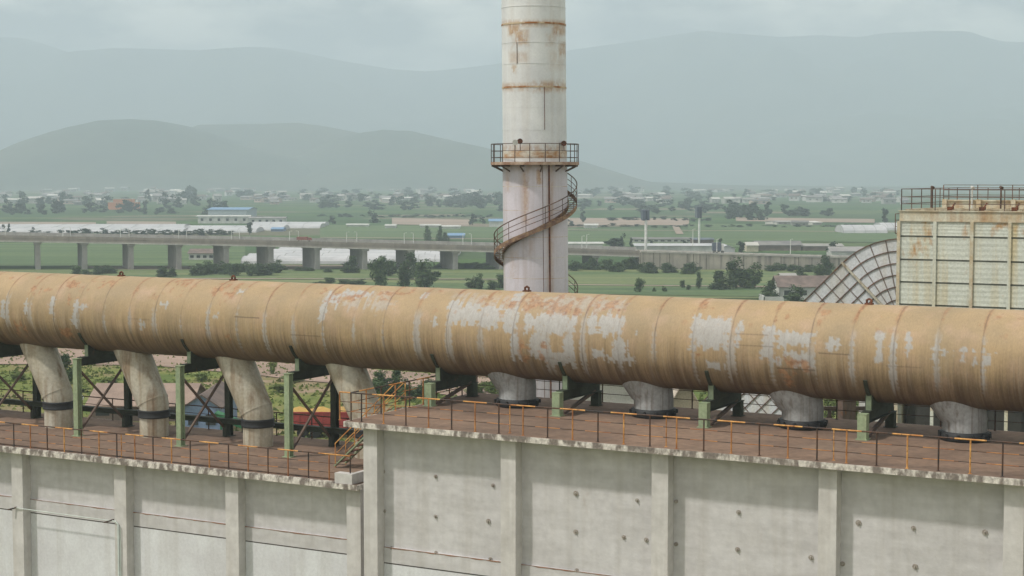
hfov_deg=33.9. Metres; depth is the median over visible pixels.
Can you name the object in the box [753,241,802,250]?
farm building
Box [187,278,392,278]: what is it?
dirt track
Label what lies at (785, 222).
village house
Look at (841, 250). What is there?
farm building
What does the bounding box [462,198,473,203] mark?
tree
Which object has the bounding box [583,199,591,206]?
tree
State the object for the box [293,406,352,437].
dump truck
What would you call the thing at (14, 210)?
tree
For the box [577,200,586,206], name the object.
tree
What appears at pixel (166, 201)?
tree
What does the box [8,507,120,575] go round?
conduit pipe
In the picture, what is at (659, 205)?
tree
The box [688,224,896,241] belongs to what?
field
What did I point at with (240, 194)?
tree
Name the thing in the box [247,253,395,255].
greenhouse
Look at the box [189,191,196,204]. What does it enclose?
tree
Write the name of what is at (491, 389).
shrub
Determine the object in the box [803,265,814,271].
shrub
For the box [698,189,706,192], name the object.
village house
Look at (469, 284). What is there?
shrub
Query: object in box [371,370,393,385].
shrub
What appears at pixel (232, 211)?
farm building
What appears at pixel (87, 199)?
tree
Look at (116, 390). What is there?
hut
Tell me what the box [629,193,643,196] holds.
village house
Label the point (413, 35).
sky
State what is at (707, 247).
farm building
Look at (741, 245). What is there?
tree
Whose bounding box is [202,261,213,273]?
shrub
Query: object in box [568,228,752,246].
field
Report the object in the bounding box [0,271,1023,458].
gas duct
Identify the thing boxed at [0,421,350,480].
guard railing
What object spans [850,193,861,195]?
village house
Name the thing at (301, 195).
village house
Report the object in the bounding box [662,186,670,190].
tree
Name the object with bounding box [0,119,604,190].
hills
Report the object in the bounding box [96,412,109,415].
window
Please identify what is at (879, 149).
hills
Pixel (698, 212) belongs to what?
billboard mast
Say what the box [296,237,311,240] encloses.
lorry
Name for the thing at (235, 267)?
shrub
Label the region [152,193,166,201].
village house
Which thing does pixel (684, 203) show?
tree
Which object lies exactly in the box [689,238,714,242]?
farm building
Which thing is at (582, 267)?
shrub
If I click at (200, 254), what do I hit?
farm building
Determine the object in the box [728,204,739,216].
tree
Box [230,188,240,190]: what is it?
village house
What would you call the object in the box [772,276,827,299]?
farm building
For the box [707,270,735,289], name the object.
tree
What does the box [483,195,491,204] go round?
tree
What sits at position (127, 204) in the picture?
tree
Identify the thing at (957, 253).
cooling tower
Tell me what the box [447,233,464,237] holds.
farm building
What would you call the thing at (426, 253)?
greenhouse
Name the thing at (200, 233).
shrub
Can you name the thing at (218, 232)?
shrub
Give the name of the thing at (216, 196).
village house
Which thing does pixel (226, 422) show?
tie beam
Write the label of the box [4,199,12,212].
tree
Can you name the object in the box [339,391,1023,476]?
guard railing
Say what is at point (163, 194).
tree
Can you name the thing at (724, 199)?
village house
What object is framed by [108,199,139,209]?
orange house
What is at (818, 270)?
tree
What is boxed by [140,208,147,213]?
tree
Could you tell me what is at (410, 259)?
tree
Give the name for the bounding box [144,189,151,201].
tree
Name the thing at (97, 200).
village house
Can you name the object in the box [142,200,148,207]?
tree
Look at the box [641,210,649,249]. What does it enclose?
billboard mast
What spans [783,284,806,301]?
tree
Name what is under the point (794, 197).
village house
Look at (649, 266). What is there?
shrub
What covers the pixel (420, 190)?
village house
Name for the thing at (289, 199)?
village house
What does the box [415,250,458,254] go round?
greenhouse
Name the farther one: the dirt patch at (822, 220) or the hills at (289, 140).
the hills at (289, 140)
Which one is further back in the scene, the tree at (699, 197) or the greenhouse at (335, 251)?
the tree at (699, 197)
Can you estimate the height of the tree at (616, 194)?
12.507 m
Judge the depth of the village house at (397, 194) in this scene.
2534.90 m
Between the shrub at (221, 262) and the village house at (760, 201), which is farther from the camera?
the village house at (760, 201)
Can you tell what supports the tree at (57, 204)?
on the ground at (298, 209)
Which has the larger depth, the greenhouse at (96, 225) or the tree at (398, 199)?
the tree at (398, 199)
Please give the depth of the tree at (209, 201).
1555.69 m
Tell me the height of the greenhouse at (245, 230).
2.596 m
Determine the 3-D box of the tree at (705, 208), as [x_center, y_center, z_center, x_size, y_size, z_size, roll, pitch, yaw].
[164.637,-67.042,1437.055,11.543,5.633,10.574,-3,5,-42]
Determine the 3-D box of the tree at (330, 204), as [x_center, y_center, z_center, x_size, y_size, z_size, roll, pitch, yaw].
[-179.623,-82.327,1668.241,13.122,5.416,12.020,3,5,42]
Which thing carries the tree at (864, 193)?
on the ground at (298, 209)
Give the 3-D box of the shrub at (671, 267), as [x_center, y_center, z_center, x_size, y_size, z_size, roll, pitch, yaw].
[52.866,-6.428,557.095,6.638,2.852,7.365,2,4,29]
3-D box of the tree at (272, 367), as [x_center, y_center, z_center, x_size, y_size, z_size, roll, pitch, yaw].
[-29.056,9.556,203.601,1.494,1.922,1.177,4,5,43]
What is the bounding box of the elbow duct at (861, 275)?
[702,238,896,419]
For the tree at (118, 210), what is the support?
on the ground at (298, 209)
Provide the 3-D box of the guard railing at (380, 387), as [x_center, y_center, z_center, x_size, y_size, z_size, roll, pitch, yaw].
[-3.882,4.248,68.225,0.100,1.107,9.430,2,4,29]
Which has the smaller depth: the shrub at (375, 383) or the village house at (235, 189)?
the shrub at (375, 383)
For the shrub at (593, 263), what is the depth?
571.39 m
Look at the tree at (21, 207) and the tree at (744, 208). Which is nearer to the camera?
the tree at (744, 208)
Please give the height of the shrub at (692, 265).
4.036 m
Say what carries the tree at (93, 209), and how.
on the ground at (298, 209)
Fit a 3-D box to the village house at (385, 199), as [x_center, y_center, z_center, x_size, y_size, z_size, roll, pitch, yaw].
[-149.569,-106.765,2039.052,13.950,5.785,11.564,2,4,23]
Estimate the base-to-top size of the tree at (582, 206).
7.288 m
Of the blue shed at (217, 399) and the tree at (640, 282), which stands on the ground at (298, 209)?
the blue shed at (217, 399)
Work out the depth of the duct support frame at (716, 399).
63.34 m
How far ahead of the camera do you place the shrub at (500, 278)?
476.60 m
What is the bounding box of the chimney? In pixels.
[491,0,578,397]
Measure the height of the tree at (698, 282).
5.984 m
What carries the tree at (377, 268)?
on the field at (457, 287)
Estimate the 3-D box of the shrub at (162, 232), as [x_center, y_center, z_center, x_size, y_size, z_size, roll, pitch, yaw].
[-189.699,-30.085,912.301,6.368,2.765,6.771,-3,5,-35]
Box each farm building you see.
[187,249,212,259]
[196,215,252,222]
[207,207,256,216]
[249,217,287,221]
[271,227,286,230]
[346,224,368,225]
[384,224,396,227]
[419,224,440,226]
[441,225,460,228]
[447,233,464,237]
[488,219,502,226]
[568,242,603,245]
[583,224,597,227]
[632,237,693,241]
[632,243,712,251]
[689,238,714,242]
[718,244,735,251]
[743,242,758,251]
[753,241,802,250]
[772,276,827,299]
[777,273,796,275]
[801,243,843,250]
[825,247,862,254]
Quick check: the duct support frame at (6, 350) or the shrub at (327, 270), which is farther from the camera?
the shrub at (327, 270)
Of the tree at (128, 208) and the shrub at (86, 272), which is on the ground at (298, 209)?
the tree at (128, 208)
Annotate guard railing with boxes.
[0,389,348,441]
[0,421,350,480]
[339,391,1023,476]
[349,375,462,420]
[476,376,1023,430]
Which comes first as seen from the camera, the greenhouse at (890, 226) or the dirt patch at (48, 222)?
the greenhouse at (890, 226)
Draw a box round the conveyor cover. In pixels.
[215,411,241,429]
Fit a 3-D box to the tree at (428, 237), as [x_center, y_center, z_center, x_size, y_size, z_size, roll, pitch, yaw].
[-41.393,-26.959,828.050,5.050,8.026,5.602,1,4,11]
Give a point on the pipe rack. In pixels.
(860, 408)
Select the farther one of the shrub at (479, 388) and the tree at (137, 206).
the tree at (137, 206)
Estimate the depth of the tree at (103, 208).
1480.62 m
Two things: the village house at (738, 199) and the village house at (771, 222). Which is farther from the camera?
the village house at (738, 199)
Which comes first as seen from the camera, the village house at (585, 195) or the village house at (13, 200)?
the village house at (13, 200)
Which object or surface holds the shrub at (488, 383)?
on the ground at (298, 209)
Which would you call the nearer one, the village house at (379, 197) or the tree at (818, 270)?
the tree at (818, 270)
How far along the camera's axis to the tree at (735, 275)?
477.19 m
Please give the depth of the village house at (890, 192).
2731.39 m
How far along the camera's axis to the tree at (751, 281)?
475.27 m
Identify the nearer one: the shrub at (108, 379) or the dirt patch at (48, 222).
the shrub at (108, 379)
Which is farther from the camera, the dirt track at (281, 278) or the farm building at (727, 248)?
the farm building at (727, 248)
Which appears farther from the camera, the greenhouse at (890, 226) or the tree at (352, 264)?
the greenhouse at (890, 226)
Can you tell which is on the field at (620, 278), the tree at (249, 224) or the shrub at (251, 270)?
the shrub at (251, 270)
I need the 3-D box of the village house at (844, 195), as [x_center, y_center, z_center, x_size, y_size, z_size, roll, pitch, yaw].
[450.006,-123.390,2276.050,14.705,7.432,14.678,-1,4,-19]
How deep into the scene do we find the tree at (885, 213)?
1073.88 m
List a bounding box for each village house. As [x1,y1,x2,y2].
[7,198,21,203]
[27,196,45,203]
[47,194,58,196]
[63,199,80,203]
[71,196,82,199]
[73,201,82,204]
[95,193,105,197]
[95,198,104,204]
[120,187,128,190]
[136,199,146,202]
[142,190,157,195]
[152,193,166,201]
[175,198,186,203]
[196,195,205,199]
[212,194,221,200]
[215,188,223,191]
[224,190,232,195]
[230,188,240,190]
[240,196,254,199]
[253,197,267,201]
[264,199,277,202]
[269,197,282,202]
[270,200,279,203]
[283,198,296,200]
[299,193,310,198]
[309,198,319,201]
[337,194,344,200]
[344,193,355,200]
[378,196,396,201]
[382,198,394,201]
[393,192,403,196]
[417,188,423,193]
[419,195,432,199]
[578,194,592,197]
[604,197,617,202]
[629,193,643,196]
[632,197,645,203]
[645,197,652,200]
[658,197,670,202]
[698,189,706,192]
[709,197,719,202]
[721,197,734,203]
[734,197,742,202]
[742,198,753,202]
[748,199,768,203]
[755,197,770,201]
[761,194,772,199]
[764,221,780,223]
[773,194,786,196]
[773,220,791,223]
[788,194,800,200]
[791,220,808,225]
[805,195,823,201]
[808,221,822,224]
[826,187,834,192]
[827,196,841,201]
[832,198,848,202]
[837,194,850,198]
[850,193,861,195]
[859,197,876,201]
[861,198,871,202]
[872,195,886,200]
[880,197,896,203]
[884,191,896,195]
[895,196,907,201]
[900,199,909,203]
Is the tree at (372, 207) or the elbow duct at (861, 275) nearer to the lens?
the elbow duct at (861, 275)
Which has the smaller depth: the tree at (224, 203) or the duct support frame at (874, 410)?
the duct support frame at (874, 410)
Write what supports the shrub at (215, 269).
on the field at (620, 278)
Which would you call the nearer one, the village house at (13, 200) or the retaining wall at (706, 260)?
the retaining wall at (706, 260)
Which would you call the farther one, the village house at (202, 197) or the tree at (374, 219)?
the village house at (202, 197)
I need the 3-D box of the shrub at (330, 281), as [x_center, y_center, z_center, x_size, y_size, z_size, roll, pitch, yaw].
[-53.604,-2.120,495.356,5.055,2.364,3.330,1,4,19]
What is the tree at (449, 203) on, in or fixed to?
on the ground at (298, 209)
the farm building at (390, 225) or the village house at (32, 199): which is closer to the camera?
the farm building at (390, 225)
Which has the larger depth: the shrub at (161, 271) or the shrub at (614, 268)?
the shrub at (614, 268)
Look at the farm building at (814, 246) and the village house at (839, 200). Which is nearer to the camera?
the farm building at (814, 246)
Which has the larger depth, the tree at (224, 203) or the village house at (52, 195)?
the village house at (52, 195)
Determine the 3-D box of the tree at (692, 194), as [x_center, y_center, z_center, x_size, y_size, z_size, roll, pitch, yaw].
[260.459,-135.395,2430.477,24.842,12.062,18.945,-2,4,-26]
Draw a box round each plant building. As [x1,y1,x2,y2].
[0,409,363,575]
[343,393,1023,575]
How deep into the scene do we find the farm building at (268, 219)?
1122.33 m
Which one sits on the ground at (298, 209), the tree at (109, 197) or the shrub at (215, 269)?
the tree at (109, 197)
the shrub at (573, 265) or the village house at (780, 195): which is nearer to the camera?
the shrub at (573, 265)
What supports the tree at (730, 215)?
on the ground at (298, 209)
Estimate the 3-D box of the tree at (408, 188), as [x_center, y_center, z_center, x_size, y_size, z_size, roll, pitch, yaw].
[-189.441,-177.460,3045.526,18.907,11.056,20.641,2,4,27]
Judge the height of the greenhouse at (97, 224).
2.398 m
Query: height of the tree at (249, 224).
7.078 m
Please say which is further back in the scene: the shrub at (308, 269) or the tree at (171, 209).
the tree at (171, 209)
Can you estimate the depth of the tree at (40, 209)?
1382.80 m
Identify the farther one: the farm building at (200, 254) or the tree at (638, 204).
the tree at (638, 204)
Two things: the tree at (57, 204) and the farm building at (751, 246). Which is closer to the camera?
the farm building at (751, 246)
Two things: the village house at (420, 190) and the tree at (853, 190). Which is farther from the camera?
the village house at (420, 190)
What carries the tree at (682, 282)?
on the field at (646, 290)
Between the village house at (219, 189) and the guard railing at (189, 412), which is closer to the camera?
the guard railing at (189, 412)
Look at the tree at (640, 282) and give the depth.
461.07 m
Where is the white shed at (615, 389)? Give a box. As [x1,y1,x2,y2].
[572,384,633,403]
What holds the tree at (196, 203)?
on the ground at (298, 209)
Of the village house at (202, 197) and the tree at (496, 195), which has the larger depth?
the village house at (202, 197)
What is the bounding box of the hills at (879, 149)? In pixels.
[650,113,1023,184]
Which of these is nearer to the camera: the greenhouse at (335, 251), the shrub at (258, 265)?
the shrub at (258, 265)
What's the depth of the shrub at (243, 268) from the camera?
557.16 m
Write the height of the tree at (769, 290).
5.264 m
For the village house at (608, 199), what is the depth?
2009.13 m
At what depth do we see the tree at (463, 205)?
1683.37 m
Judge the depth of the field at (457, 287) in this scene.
480.20 m
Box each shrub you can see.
[9,370,27,379]
[70,265,80,273]
[77,270,92,274]
[91,265,103,274]
[98,265,109,273]
[102,377,117,382]
[105,267,117,273]
[155,267,168,276]
[156,230,166,234]
[165,267,178,276]
[188,265,199,275]
[189,372,210,381]
[195,263,208,274]
[197,228,205,235]
[202,260,222,273]
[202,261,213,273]
[206,229,214,234]
[213,230,222,234]
[217,260,230,269]
[217,263,229,274]
[219,229,229,234]
[227,263,241,275]
[237,261,249,271]
[246,263,258,275]
[254,263,268,275]
[258,263,274,274]
[268,259,283,272]
[268,384,283,392]
[294,267,304,270]
[302,267,314,270]
[322,268,333,272]
[324,277,335,283]
[337,279,350,283]
[352,279,367,284]
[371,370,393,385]
[372,380,382,393]
[378,383,401,397]
[388,370,408,387]
[396,384,415,400]
[412,386,422,396]
[416,378,433,386]
[458,263,467,268]
[462,277,475,287]
[470,263,484,268]
[472,273,484,288]
[478,385,483,392]
[480,265,495,268]
[482,381,496,392]
[484,383,498,393]
[486,280,498,289]
[496,273,503,287]
[568,260,579,270]
[578,261,590,269]
[581,257,600,269]
[599,258,613,270]
[608,262,626,271]
[618,257,635,269]
[624,258,638,269]
[636,262,645,271]
[642,262,658,272]
[660,262,670,272]
[665,264,678,272]
[680,263,695,273]
[686,262,701,272]
[764,263,779,270]
[774,262,787,269]
[786,264,798,270]
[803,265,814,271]
[823,399,835,417]
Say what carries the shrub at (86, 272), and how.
on the field at (620, 278)
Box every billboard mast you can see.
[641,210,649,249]
[695,207,701,242]
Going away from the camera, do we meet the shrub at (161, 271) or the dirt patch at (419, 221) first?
the shrub at (161, 271)
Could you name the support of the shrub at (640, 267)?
on the field at (620, 278)
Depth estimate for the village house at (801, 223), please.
1069.46 m
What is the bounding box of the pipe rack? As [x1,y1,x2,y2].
[824,406,864,417]
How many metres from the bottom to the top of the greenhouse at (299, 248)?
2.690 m
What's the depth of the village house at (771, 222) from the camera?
1107.42 m
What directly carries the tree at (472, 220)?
on the ground at (298, 209)
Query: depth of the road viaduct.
575.89 m
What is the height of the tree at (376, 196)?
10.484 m
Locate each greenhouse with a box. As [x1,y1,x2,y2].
[0,224,190,224]
[0,225,187,226]
[0,226,188,227]
[0,228,187,232]
[185,227,263,232]
[186,225,289,229]
[241,256,384,263]
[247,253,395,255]
[252,222,329,225]
[253,223,325,227]
[274,249,395,250]
[274,251,395,252]
[278,247,335,248]
[385,254,439,261]
[395,252,439,254]
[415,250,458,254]
[835,225,887,232]
[873,222,896,229]
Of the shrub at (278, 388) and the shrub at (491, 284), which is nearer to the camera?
the shrub at (278, 388)
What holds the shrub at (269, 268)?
on the field at (620, 278)
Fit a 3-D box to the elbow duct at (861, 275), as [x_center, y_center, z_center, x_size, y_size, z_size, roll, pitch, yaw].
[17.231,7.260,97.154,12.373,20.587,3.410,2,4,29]
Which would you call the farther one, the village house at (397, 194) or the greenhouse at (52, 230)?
the village house at (397, 194)
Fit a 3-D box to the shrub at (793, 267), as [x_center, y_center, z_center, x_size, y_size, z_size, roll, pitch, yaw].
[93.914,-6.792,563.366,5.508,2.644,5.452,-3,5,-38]
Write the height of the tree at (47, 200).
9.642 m
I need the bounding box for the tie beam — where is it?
[0,398,352,446]
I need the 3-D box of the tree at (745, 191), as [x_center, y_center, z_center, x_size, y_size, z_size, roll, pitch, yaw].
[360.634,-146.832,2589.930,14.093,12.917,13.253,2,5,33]
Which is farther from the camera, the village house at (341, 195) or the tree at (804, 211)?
the village house at (341, 195)
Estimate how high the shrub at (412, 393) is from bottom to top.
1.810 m
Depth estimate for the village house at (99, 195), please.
2393.36 m
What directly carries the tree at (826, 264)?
on the field at (620, 278)
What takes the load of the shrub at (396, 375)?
on the ground at (298, 209)
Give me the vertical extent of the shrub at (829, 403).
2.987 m
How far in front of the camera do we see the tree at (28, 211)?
1412.89 m
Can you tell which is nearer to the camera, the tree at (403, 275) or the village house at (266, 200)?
the tree at (403, 275)
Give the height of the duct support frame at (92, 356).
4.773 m
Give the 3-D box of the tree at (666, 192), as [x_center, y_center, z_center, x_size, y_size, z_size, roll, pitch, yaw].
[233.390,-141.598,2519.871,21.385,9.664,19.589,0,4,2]
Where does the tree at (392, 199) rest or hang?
on the ground at (298, 209)
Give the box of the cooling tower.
[894,185,1023,431]
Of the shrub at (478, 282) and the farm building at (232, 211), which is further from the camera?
the farm building at (232, 211)
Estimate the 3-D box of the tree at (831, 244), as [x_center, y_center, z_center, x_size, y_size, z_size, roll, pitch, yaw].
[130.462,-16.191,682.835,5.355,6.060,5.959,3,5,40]
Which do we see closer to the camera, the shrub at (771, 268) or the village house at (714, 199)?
the shrub at (771, 268)
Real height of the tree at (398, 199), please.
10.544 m
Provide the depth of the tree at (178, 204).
1668.48 m
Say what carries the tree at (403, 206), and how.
on the ground at (298, 209)
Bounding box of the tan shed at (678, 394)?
[673,389,698,408]
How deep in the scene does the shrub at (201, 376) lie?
197.08 m
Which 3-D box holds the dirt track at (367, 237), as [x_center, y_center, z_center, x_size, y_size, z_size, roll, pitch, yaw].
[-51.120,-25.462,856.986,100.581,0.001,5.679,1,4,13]
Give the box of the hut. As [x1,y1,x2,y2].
[85,383,206,420]
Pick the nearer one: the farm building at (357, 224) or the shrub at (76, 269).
the shrub at (76, 269)
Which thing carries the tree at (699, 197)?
on the ground at (298, 209)
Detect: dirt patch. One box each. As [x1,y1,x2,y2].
[0,222,95,223]
[107,221,175,223]
[392,218,468,225]
[568,218,688,224]
[736,217,874,222]
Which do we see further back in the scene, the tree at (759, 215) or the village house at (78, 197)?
the village house at (78, 197)
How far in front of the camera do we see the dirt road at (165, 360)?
211.24 m
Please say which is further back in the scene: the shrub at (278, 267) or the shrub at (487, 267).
the shrub at (487, 267)
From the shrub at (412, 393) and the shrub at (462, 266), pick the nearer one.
the shrub at (412, 393)
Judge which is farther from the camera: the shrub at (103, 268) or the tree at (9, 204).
the tree at (9, 204)
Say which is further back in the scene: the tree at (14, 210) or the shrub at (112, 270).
the tree at (14, 210)
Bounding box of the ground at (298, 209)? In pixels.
[0,185,1023,441]
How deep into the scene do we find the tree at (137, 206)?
1489.83 m
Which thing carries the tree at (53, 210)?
on the ground at (298, 209)
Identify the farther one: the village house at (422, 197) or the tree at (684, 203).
the village house at (422, 197)
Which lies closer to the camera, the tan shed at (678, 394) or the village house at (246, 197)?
the tan shed at (678, 394)
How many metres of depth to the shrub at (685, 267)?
547.96 m
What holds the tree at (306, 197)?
on the ground at (298, 209)
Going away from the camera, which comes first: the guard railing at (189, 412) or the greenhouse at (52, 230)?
the guard railing at (189, 412)
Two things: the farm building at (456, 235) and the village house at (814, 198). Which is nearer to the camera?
the farm building at (456, 235)
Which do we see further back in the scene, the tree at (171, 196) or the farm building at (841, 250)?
the tree at (171, 196)
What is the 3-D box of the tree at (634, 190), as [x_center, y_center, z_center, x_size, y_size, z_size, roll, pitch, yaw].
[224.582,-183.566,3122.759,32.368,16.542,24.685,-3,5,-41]
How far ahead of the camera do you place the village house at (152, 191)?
2621.78 m
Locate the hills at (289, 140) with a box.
[194,123,718,184]
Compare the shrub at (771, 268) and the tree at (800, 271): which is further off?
the shrub at (771, 268)
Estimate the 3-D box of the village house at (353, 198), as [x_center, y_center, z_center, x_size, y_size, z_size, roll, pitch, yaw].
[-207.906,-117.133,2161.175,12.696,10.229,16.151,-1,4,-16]
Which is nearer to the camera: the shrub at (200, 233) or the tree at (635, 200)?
the shrub at (200, 233)
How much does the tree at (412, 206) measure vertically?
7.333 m
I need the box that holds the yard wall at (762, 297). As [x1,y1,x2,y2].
[759,294,783,300]
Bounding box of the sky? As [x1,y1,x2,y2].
[0,0,1023,70]
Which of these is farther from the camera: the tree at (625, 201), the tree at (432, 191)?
the tree at (432, 191)
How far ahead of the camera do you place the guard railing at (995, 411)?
64.56 m
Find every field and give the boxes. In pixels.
[0,243,244,265]
[0,270,833,297]
[320,225,502,240]
[356,284,503,289]
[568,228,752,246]
[568,285,764,295]
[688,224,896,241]
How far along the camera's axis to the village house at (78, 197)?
2258.31 m
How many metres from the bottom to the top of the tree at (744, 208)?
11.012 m
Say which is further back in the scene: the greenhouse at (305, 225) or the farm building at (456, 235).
the greenhouse at (305, 225)
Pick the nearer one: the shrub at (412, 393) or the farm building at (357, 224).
the shrub at (412, 393)
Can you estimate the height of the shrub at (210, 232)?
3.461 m
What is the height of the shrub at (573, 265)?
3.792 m
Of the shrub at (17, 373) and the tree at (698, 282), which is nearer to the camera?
the shrub at (17, 373)
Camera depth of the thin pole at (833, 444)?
55.21 m
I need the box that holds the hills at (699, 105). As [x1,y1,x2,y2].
[0,31,1023,180]
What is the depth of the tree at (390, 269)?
536.42 m
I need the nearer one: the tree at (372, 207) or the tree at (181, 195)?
the tree at (372, 207)
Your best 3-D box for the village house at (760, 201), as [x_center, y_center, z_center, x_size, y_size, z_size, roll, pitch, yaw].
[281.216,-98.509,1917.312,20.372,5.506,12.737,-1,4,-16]
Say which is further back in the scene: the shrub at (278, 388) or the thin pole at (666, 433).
the shrub at (278, 388)
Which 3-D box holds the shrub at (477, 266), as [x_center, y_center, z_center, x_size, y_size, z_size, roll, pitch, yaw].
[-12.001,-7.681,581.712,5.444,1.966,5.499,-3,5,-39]
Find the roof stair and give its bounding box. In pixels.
[334,382,405,467]
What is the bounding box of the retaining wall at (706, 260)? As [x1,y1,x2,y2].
[635,250,848,269]
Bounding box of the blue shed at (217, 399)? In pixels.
[185,381,236,429]
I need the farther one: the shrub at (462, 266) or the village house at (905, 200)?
the village house at (905, 200)
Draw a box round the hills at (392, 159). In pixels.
[291,130,991,189]
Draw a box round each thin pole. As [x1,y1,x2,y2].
[665,418,667,446]
[833,430,834,460]
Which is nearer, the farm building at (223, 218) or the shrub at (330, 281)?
the shrub at (330, 281)
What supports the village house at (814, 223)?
on the ground at (298, 209)
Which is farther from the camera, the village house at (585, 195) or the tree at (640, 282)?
the village house at (585, 195)
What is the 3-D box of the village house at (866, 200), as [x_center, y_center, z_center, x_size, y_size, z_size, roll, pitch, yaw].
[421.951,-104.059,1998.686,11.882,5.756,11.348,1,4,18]
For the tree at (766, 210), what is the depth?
1314.57 m
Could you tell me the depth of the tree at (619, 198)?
1993.92 m
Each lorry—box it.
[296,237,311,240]
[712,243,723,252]
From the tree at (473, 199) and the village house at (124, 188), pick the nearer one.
the tree at (473, 199)
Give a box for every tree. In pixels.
[1,205,10,211]
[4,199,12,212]
[10,207,19,214]
[14,203,25,213]
[16,191,29,203]
[24,207,34,213]
[36,197,45,207]
[37,205,45,214]
[45,196,51,203]
[50,204,59,212]
[53,200,65,212]
[58,193,67,201]
[60,353,72,383]
[81,196,91,203]
[82,202,91,212]
[89,202,98,211]
[96,205,108,211]
[99,195,113,205]
[115,203,125,212]
[121,200,133,209]
[124,201,133,211]
[126,205,133,211]
[134,203,142,210]
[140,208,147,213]
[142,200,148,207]
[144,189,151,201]
[158,191,167,203]
[162,199,171,207]
[165,206,178,213]
[170,194,183,206]
[171,200,182,207]
[176,192,188,202]
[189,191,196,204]
[190,197,201,205]
[201,205,210,214]
[207,198,212,208]
[221,200,227,206]
[235,191,245,196]
[245,222,252,234]
[266,362,276,373]
[277,192,286,197]
[302,194,311,199]
[318,202,327,207]
[323,194,336,202]
[326,202,335,207]
[327,194,343,201]
[328,217,335,223]
[343,200,352,206]
[343,256,359,272]
[357,193,367,201]
[361,200,376,206]
[367,204,378,209]
[367,256,389,285]
[368,210,380,222]
[370,204,385,208]
[371,192,380,198]
[377,255,397,275]
[387,196,395,204]
[395,196,407,203]
[396,261,410,286]
[397,252,418,279]
[400,201,409,209]
[402,187,412,192]
[407,203,419,209]
[411,258,441,286]
[423,225,432,240]
[425,197,434,205]
[427,186,436,192]
[435,225,443,240]
[441,232,449,240]
[445,200,457,206]
[450,195,461,201]
[455,196,462,203]
[459,203,472,207]
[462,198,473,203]
[468,213,476,224]
[470,197,480,208]
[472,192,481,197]
[476,201,486,208]
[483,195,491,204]
[491,192,500,204]
[495,202,502,210]
[498,194,502,203]
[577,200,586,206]
[579,203,585,210]
[580,211,585,221]
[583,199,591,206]
[584,189,596,196]
[603,238,623,246]
[607,186,617,193]
[611,197,623,202]
[612,190,623,196]
[620,197,631,205]
[628,185,640,192]
[629,199,641,205]
[633,200,646,207]
[633,277,645,291]
[636,205,648,211]
[656,200,668,206]
[661,190,673,195]
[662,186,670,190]
[678,199,692,207]
[679,280,685,287]
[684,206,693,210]
[685,190,698,197]
[693,194,704,199]
[695,269,702,288]
[701,206,710,212]
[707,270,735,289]
[712,203,723,209]
[722,206,734,218]
[725,257,748,287]
[728,202,741,212]
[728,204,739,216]
[736,241,744,252]
[738,262,762,288]
[739,204,750,217]
[741,189,749,196]
[743,207,754,219]
[748,202,761,213]
[753,206,768,219]
[756,280,779,299]
[760,189,775,193]
[763,202,772,215]
[780,204,788,213]
[783,209,796,215]
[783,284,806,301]
[793,268,806,275]
[798,209,810,215]
[812,264,824,275]
[818,255,834,274]
[823,208,834,215]
[826,241,837,251]
[851,187,856,192]
[861,189,866,195]
[881,208,888,222]
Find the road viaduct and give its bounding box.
[0,232,849,268]
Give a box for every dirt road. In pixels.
[0,348,490,395]
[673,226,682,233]
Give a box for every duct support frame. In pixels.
[0,342,42,417]
[71,333,134,436]
[175,339,234,446]
[282,346,340,457]
[422,354,478,406]
[550,362,602,416]
[697,371,744,427]
[855,380,897,440]
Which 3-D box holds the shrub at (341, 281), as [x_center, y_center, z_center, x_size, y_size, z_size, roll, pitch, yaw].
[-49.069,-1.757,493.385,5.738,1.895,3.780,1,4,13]
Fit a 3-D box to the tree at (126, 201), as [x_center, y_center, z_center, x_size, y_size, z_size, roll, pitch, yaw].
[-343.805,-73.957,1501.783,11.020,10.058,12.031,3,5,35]
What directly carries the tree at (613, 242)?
on the ground at (298, 209)
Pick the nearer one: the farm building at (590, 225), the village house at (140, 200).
the farm building at (590, 225)
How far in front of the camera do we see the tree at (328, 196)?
1990.68 m
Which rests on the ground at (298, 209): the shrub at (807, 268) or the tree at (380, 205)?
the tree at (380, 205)
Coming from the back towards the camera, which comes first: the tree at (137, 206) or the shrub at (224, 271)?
the tree at (137, 206)
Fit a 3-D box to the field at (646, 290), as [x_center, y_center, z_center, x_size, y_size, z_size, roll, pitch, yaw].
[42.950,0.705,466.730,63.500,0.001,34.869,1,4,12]
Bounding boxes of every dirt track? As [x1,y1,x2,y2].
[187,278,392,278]
[320,237,485,238]
[568,284,764,286]
[659,230,896,231]
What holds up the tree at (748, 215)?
on the ground at (298, 209)
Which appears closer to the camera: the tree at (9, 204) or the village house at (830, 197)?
the tree at (9, 204)
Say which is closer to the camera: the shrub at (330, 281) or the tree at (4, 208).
the shrub at (330, 281)
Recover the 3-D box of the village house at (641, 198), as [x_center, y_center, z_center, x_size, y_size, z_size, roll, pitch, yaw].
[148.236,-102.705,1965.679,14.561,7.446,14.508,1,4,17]
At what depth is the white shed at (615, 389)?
125.82 m
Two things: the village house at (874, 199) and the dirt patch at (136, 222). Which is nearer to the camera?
the dirt patch at (136, 222)
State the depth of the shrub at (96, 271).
544.54 m
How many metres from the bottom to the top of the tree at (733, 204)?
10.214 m
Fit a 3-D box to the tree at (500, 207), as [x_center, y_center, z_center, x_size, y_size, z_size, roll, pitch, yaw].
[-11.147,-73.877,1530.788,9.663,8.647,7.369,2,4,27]
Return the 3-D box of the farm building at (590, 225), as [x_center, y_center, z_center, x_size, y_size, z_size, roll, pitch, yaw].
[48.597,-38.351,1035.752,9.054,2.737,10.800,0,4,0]

